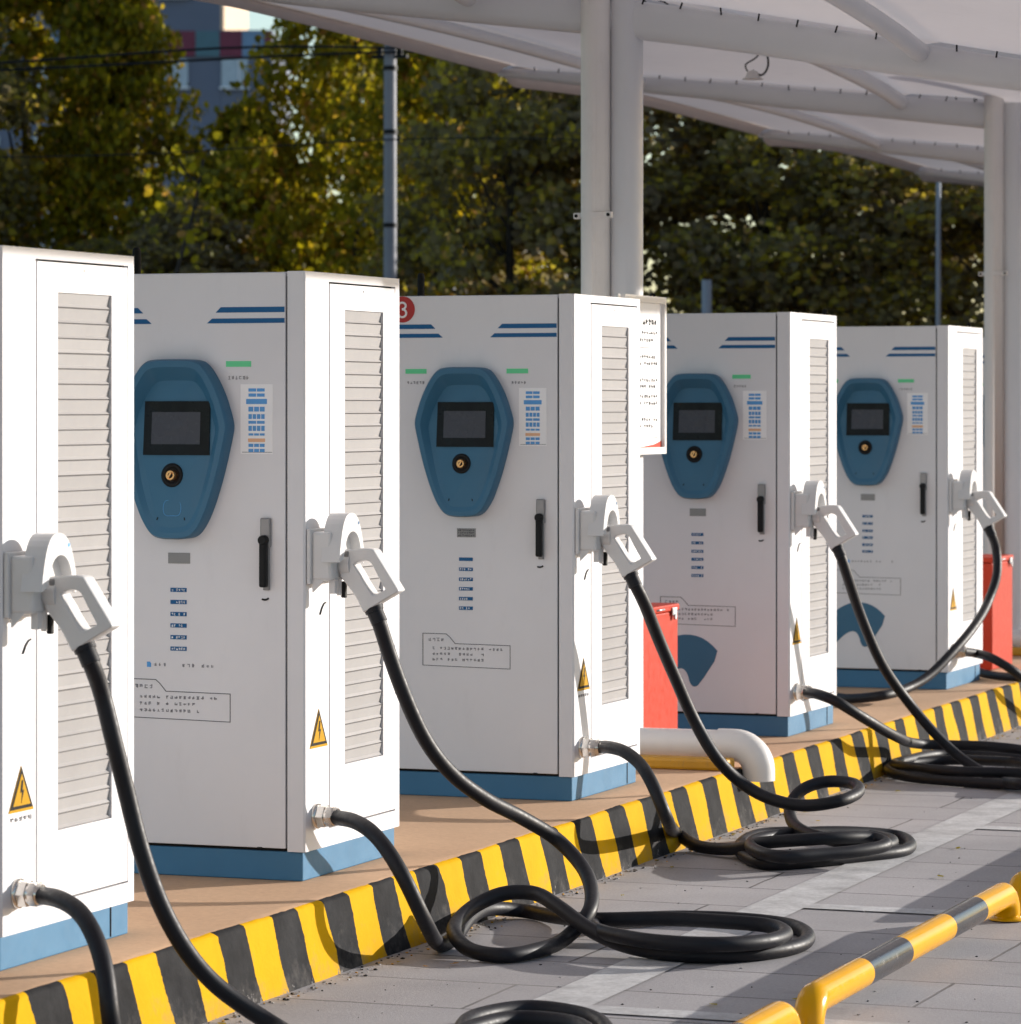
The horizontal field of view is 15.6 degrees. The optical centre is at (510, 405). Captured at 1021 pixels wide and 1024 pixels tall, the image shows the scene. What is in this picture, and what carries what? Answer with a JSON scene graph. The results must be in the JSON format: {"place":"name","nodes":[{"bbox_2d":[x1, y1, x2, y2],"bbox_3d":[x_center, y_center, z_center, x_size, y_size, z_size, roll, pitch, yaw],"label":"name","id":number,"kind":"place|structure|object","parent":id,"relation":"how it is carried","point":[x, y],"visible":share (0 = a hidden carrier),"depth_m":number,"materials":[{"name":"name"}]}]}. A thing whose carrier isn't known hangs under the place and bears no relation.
{"place":"outdoors","nodes":[
{"label":"outdoors","id":0,"kind":"place"},
{"bbox_2d":[0,0,289,229],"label":"panel building","id":1,"kind":"structure","parent":0,"point":[198,24],"depth_m":150.00,"materials":[{"name":"blue glass"}]},
{"bbox_2d":[163,59,189,88],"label":"window","id":2,"kind":"structure","parent":1,"relation":"in","point":[183,72],"depth_m":149.90,"materials":[{"name":"blue glass"}]},
{"bbox_2d":[219,59,249,88],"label":"window","id":3,"kind":"structure","parent":1,"relation":"in","point":[231,70],"depth_m":149.90,"materials":[{"name":"blue glass"}]},
{"bbox_2d":[40,229,575,288],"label":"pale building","id":4,"kind":"structure","parent":0,"point":[240,241],"depth_m":123.60,"materials":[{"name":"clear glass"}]},
{"bbox_2d":[0,656,1020,994],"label":"island","id":5,"kind":"structure","parent":0,"point":[428,828],"depth_m":12.47,"materials":[{"name":"brown concrete"}]},
{"bbox_2d":[0,245,133,970],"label":"ev charger","id":6,"kind":"object","parent":5,"relation":"on","point":[66,412],"visible":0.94,"depth_m":10.08,"materials":[{"name":"grey metal"}]},
{"bbox_2d":[22,261,126,894],"bbox_3d":[-1.184,0.470,10.151,0.017,1.713,0.624,0,0,20],"label":"side door","id":7,"kind":"structure","parent":6,"relation":"in","point":[81,310],"depth_m":10.19,"materials":[{"name":"metal"}]},
{"bbox_2d":[132,247,398,880],"bbox_3d":[-0.867,0.480,12.066,0.973,2.000,0.857,0,0,20],"label":"ev charger","id":8,"kind":"object","parent":5,"relation":"on","point":[266,495],"visible":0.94,"depth_m":11.72,"materials":[{"name":"grey metal"}]},
{"bbox_2d":[134,272,286,848],"bbox_3d":[-1.054,0.482,11.726,0.729,1.795,0.089,0,0,20],"label":"front door","id":9,"kind":"structure","parent":8,"relation":"in","point":[210,349],"depth_m":11.70,"materials":[{"name":"grey metal"}]},
{"bbox_2d":[320,284,394,816],"bbox_3d":[-0.494,0.470,12.006,0.017,1.713,0.624,0,0,20],"label":"side door","id":10,"kind":"structure","parent":8,"relation":"in","point":[361,318],"depth_m":12.05,"materials":[{"name":"metal"}]},
{"bbox_2d":[399,273,639,800],"bbox_3d":[0.009,0.480,14.423,0.973,2.000,0.857,0,0,20],"label":"ev charger","id":11,"kind":"object","parent":5,"relation":"on","point":[519,492],"visible":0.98,"depth_m":14.09,"materials":[{"name":"grey metal"}]},
{"bbox_2d":[399,295,557,773],"bbox_3d":[-0.177,0.481,14.083,0.729,1.796,0.089,0,0,20],"label":"front door","id":12,"kind":"structure","parent":11,"relation":"in","point":[478,375],"depth_m":14.08,"materials":[{"name":"grey metal"}]},
{"bbox_2d":[584,304,636,745],"bbox_3d":[0.382,0.470,14.363,0.017,1.713,0.624,0,0,20],"label":"side door","id":13,"kind":"structure","parent":11,"relation":"in","point":[613,328],"depth_m":14.42,"materials":[{"name":"metal"}]},
{"bbox_2d":[195,0,1020,726],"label":"canopy","id":14,"kind":"object","parent":5,"relation":"on","point":[907,84],"visible":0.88,"depth_m":21.01,"materials":[{"name":"metal"}]},
{"bbox_2d":[616,294,666,454],"bbox_3d":[0.520,-0.128,15.408,0.067,0.655,0.595,0,0,20],"label":"notice board","id":15,"kind":"object","parent":14,"relation":"attached to","point":[653,374],"visible":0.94,"depth_m":15.55,"materials":[{"name":"white plastic"}]},
{"bbox_2d":[573,0,774,781],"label":"downpipe","id":16,"kind":"object","parent":14,"relation":"attached to","point":[749,753],"visible":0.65,"depth_m":15.45,"materials":[{"name":"white plastic"}]},
{"bbox_2d":[742,55,768,79],"bbox_3d":[1.342,-1.906,20.592,0.116,0.210,0.136,0,0,-34],"label":"hanging lamp","id":17,"kind":"object","parent":14,"relation":"hanging from","point":[753,75],"visible":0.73,"depth_m":20.57,"materials":[{"name":"white plastic"}]},
{"bbox_2d":[978,95,1020,646],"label":"downpipe","id":18,"kind":"object","parent":14,"relation":"attached to","point":[994,273],"visible":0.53,"depth_m":22.29,"materials":[{"name":"white plastic"}]},
{"bbox_2d":[643,603,678,728],"bbox_3d":[0.532,1.162,15.876,0.257,0.628,0.500,0,0,20],"label":"fire box","id":19,"kind":"object","parent":5,"relation":"on","point":[660,704],"visible":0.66,"depth_m":15.84,"materials":[{"name":"red paint"}]},
{"bbox_2d":[641,755,733,770],"bbox_3d":[0.520,1.456,15.306,0.805,0.048,0.105,0,0,20],"label":"yellow strip","id":20,"kind":"object","parent":5,"relation":"on","point":[679,762],"visible":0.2,"depth_m":15.19,"materials":[{"name":"yellow paint"}]},
{"bbox_2d":[643,294,835,736],"bbox_3d":[1.020,0.480,17.141,0.973,2.000,0.857,0,0,20],"label":"ev charger","id":21,"kind":"object","parent":5,"relation":"on","point":[739,482],"visible":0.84,"depth_m":16.79,"materials":[{"name":"grey metal"}]},
{"bbox_2d":[643,313,775,713],"bbox_3d":[0.834,0.482,16.801,0.729,1.795,0.089,0,0,20],"label":"front door","id":22,"kind":"structure","parent":21,"relation":"in","point":[709,502],"depth_m":16.78,"materials":[{"name":"grey metal"}]},
{"bbox_2d":[797,321,833,692],"bbox_3d":[1.393,0.470,17.081,0.017,1.713,0.624,0,0,20],"label":"side door","id":23,"kind":"structure","parent":21,"relation":"in","point":[817,337],"depth_m":17.14,"materials":[{"name":"metal"}]},
{"bbox_2d":[822,309,982,689],"bbox_3d":[2.052,0.480,19.915,0.973,2.000,0.857,0,0,20],"label":"ev charger","id":24,"kind":"object","parent":5,"relation":"on","point":[909,440],"visible":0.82,"depth_m":19.56,"materials":[{"name":"grey metal"}]},
{"bbox_2d":[836,326,935,669],"bbox_3d":[1.865,0.482,19.575,0.729,1.795,0.089,0,0,20],"label":"front door","id":25,"kind":"structure","parent":24,"relation":"in","point":[886,376],"depth_m":19.55,"materials":[{"name":"grey metal"}]},
{"bbox_2d":[953,333,980,657],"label":"side door","id":26,"kind":"structure","parent":24,"relation":"in","point":[968,345],"depth_m":19.92,"materials":[{"name":"metal"}]},
{"bbox_2d":[967,322,983,553],"bbox_3d":[3.209,0.480,23.027,0.973,2.000,0.857,0,0,20],"label":"ev charger","id":27,"kind":"object","parent":5,"relation":"on","point":[968,324],"visible":0.01,"depth_m":22.77,"materials":[{"name":"grey"}]},
{"bbox_2d":[983,338,983,553],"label":"front door","id":28,"kind":"structure","parent":27,"relation":"in","point":[983,338],"depth_m":22.77,"materials":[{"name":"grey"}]},
{"bbox_2d":[980,554,1012,669],"bbox_3d":[2.680,1.162,21.143,0.252,0.628,0.510,0,0,20],"label":"fire box","id":29,"kind":"object","parent":5,"relation":"on","point":[997,630],"visible":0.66,"depth_m":21.04,"materials":[{"name":"red paint"}]},
{"bbox_2d":[980,668,1020,681],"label":"cable slack","id":30,"kind":"object","parent":5,"relation":"on","point":[994,675],"visible":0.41,"depth_m":20.07,"materials":[{"name":"rubber"}]},
{"bbox_2d":[1012,647,1020,655],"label":"yellow strip","id":31,"kind":"object","parent":5,"relation":"on","point":[1016,651],"depth_m":22.11,"materials":[{"name":"yellow paint"}]},
{"bbox_2d":[203,726,1020,1023],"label":"lane","id":32,"kind":"structure","parent":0,"point":[950,981],"depth_m":11.61,"materials":[{"name":"grey concrete"}]},
{"bbox_2d":[35,575,612,1023],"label":"charging cable","id":33,"kind":"object","parent":32,"relation":"on","point":[65,613],"visible":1,"depth_m":9.82,"materials":[{"name":"rubber"}]},
{"bbox_2d":[0,682,1020,1023],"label":"kerb","id":34,"kind":"structure","parent":32,"relation":"on","point":[286,950],"depth_m":12.01,"materials":[{"name":"yellow paint"}]},
{"bbox_2d":[331,548,815,963],"bbox_3d":[0.178,1.075,11.875,1.576,1.264,1.157,0,0,-4],"label":"charging cable","id":35,"kind":"object","parent":32,"relation":"on","point":[775,941],"visible":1,"depth_m":11.64,"materials":[{"name":"rubber"}]},
{"bbox_2d":[208,727,1020,1023],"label":"grit","id":36,"kind":"object","parent":32,"relation":"on","point":[620,873],"visible":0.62,"depth_m":12.26,"materials":[{"name":"grey stone"}]},
{"bbox_2d":[598,524,916,870],"bbox_3d":[0.982,1.074,14.064,1.467,1.262,0.968,0,0,-39],"label":"charging cable","id":37,"kind":"object","parent":32,"relation":"on","point":[848,844],"visible":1,"depth_m":13.99,"materials":[{"name":"rubber"}]},
{"bbox_2d":[732,1001,800,1023],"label":"wheel stop","id":38,"kind":"object","parent":32,"relation":"on","point":[779,1012],"visible":1,"depth_m":9.72,"materials":[{"name":"yellow metal"}]},
{"bbox_2d":[533,790,1020,1023],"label":"lane marking","id":39,"kind":"object","parent":32,"relation":"on","point":[588,991],"visible":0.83,"depth_m":12.64,"materials":[{"name":"white paint"}]},
{"bbox_2d":[794,882,1020,1023],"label":"wheel stop","id":40,"kind":"object","parent":32,"relation":"on","point":[817,998],"visible":0.98,"depth_m":10.96,"materials":[{"name":"yellow metal"}]},
{"bbox_2d":[802,505,1020,789],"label":"charging cable","id":41,"kind":"object","parent":32,"relation":"on","point":[929,766],"visible":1,"depth_m":16.86,"materials":[{"name":"rubber"}]},
{"bbox_2d":[836,491,1020,702],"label":"charging cable","id":42,"kind":"object","parent":32,"relation":"on","point":[979,512],"visible":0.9,"depth_m":19.44,"materials":[{"name":"rubber"}]},
{"bbox_2d":[1009,871,1020,913],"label":"wheel stop","id":43,"kind":"object","parent":32,"relation":"on","point":[1015,882],"visible":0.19,"depth_m":12.53,"materials":[{"name":"yellow metal"}]},
{"bbox_2d":[248,11,983,323],"label":"sky","id":44,"kind":"structure","parent":0,"point":[256,21],"materials":[{"name":"white"}]},
{"bbox_2d":[702,280,711,312],"bbox_3d":[1.891,0.245,36.000,0.122,2.920,0.122,0,0,20],"label":"pole","id":45,"kind":"object","parent":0,"point":[706,296],"visible":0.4,"depth_m":35.96,"materials":[{"name":"blue metal"}]},
{"label":"ground","id":46,"kind":"structure","parent":0,"visible":0},
{"bbox_2d":[0,11,70,249],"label":"tree","id":47,"kind":"object","parent":46,"relation":"on","point":[17,110],"visible":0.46,"depth_m":43.73,"materials":[{"name":"green plant"}]},
{"bbox_2d":[0,0,206,248],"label":"tree","id":48,"kind":"object","parent":46,"relation":"on","point":[24,39],"visible":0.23,"depth_m":44.92,"materials":[{"name":"green plant"}]},
{"bbox_2d":[0,0,208,260],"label":"tree","id":49,"kind":"object","parent":46,"relation":"on","point":[137,25],"visible":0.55,"depth_m":44.39,"materials":[{"name":"green plant"}]},
{"bbox_2d":[60,237,175,272],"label":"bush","id":50,"kind":"object","parent":46,"relation":"on","point":[110,245],"visible":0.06,"depth_m":43.12,"materials":[{"name":"green plant"}]},
{"bbox_2d":[120,196,268,273],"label":"bush","id":51,"kind":"object","parent":46,"relation":"on","point":[219,261],"visible":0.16,"depth_m":42.64,"materials":[{"name":"green plant"}]},
{"bbox_2d":[140,116,258,273],"bbox_3d":[-3.201,-0.628,37.988,1.295,4.670,0.985,0,0,0],"label":"sapling","id":52,"kind":"object","parent":46,"relation":"on","point":[196,190],"visible":0.69,"depth_m":37.99,"materials":[{"name":"green plant"}]},
{"bbox_2d":[153,102,346,270],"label":"tree","id":53,"kind":"object","parent":46,"relation":"on","point":[286,156],"visible":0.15,"depth_m":44.67,"materials":[{"name":"green plant"}]},
{"bbox_2d":[214,18,477,280],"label":"tree","id":54,"kind":"object","parent":46,"relation":"on","point":[297,227],"visible":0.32,"depth_m":43.11,"materials":[{"name":"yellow plant"}]},
{"bbox_2d":[287,28,482,294],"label":"tree","id":55,"kind":"object","parent":46,"relation":"on","point":[310,136],"visible":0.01,"depth_m":45.82,"materials":[{"name":"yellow plant"}]},
{"bbox_2d":[372,45,407,278],"bbox_3d":[-1.096,-2.095,34.000,0.340,7.600,0.135,0,0,20],"label":"utility pole","id":56,"kind":"object","parent":46,"relation":"on","point":[390,131],"visible":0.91,"depth_m":33.95,"materials":[{"name":"grey metal"}]},
{"bbox_2d":[0,45,398,63],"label":"overhead wire","id":57,"kind":"object","parent":56,"relation":"attached to","point":[193,49],"visible":0.6,"depth_m":33.89,"materials":[{"name":"black plastic"}]},
{"bbox_2d":[0,51,414,71],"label":"overhead wire","id":58,"kind":"object","parent":56,"relation":"attached to","point":[197,60],"visible":0.65,"depth_m":33.89,"materials":[{"name":"black plastic"}]},
{"bbox_2d":[0,138,688,157],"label":"overhead wire","id":59,"kind":"object","parent":56,"relation":"attached to","point":[321,143],"visible":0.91,"depth_m":33.90,"materials":[{"name":"black plastic"}]},
{"bbox_2d":[313,42,580,295],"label":"tree","id":60,"kind":"object","parent":46,"relation":"on","point":[409,97],"visible":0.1,"depth_m":41.06,"materials":[{"name":"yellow plant"}]},
{"bbox_2d":[345,57,676,306],"bbox_3d":[0.014,-1.611,38.507,3.412,6.636,3.424,0,0,-8],"label":"tree","id":61,"kind":"object","parent":46,"relation":"on","point":[445,259],"visible":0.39,"depth_m":38.04,"materials":[{"name":"green plant"}]},
{"bbox_2d":[454,89,813,312],"bbox_3d":[1.205,-1.381,38.807,4.230,6.182,4.311,0,0,37],"label":"tree","id":62,"kind":"object","parent":46,"relation":"on","point":[663,121],"visible":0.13,"depth_m":37.96,"materials":[{"name":"green plant"}]},
{"bbox_2d":[569,115,971,326],"bbox_3d":[2.615,-1.262,38.530,4.280,5.937,4.265,0,0,-8],"label":"tree","id":63,"kind":"object","parent":46,"relation":"on","point":[757,158],"visible":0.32,"depth_m":37.64,"materials":[{"name":"green plant"}]},
{"bbox_2d":[697,147,983,325],"bbox_3d":[3.844,-1.144,39.155,4.230,5.706,4.311,0,0,-17],"label":"tree","id":64,"kind":"object","parent":46,"relation":"on","point":[841,232],"visible":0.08,"depth_m":37.93,"materials":[{"name":"green plant"}]},
{"bbox_2d":[821,166,983,336],"bbox_3d":[5.164,-1.087,37.969,4.280,5.588,4.265,0,0,-27],"label":"tree","id":65,"kind":"object","parent":46,"relation":"on","point":[956,285],"visible":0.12,"depth_m":37.37,"materials":[{"name":"green plant"}]},
{"bbox_2d":[936,182,940,325],"bbox_3d":[4.124,-0.245,36.000,0.059,3.900,0.059,0,0,20],"label":"lamp post","id":66,"kind":"object","parent":46,"relation":"on","point":[938,253],"depth_m":35.98,"materials":[{"name":"grey metal"}]}
]}

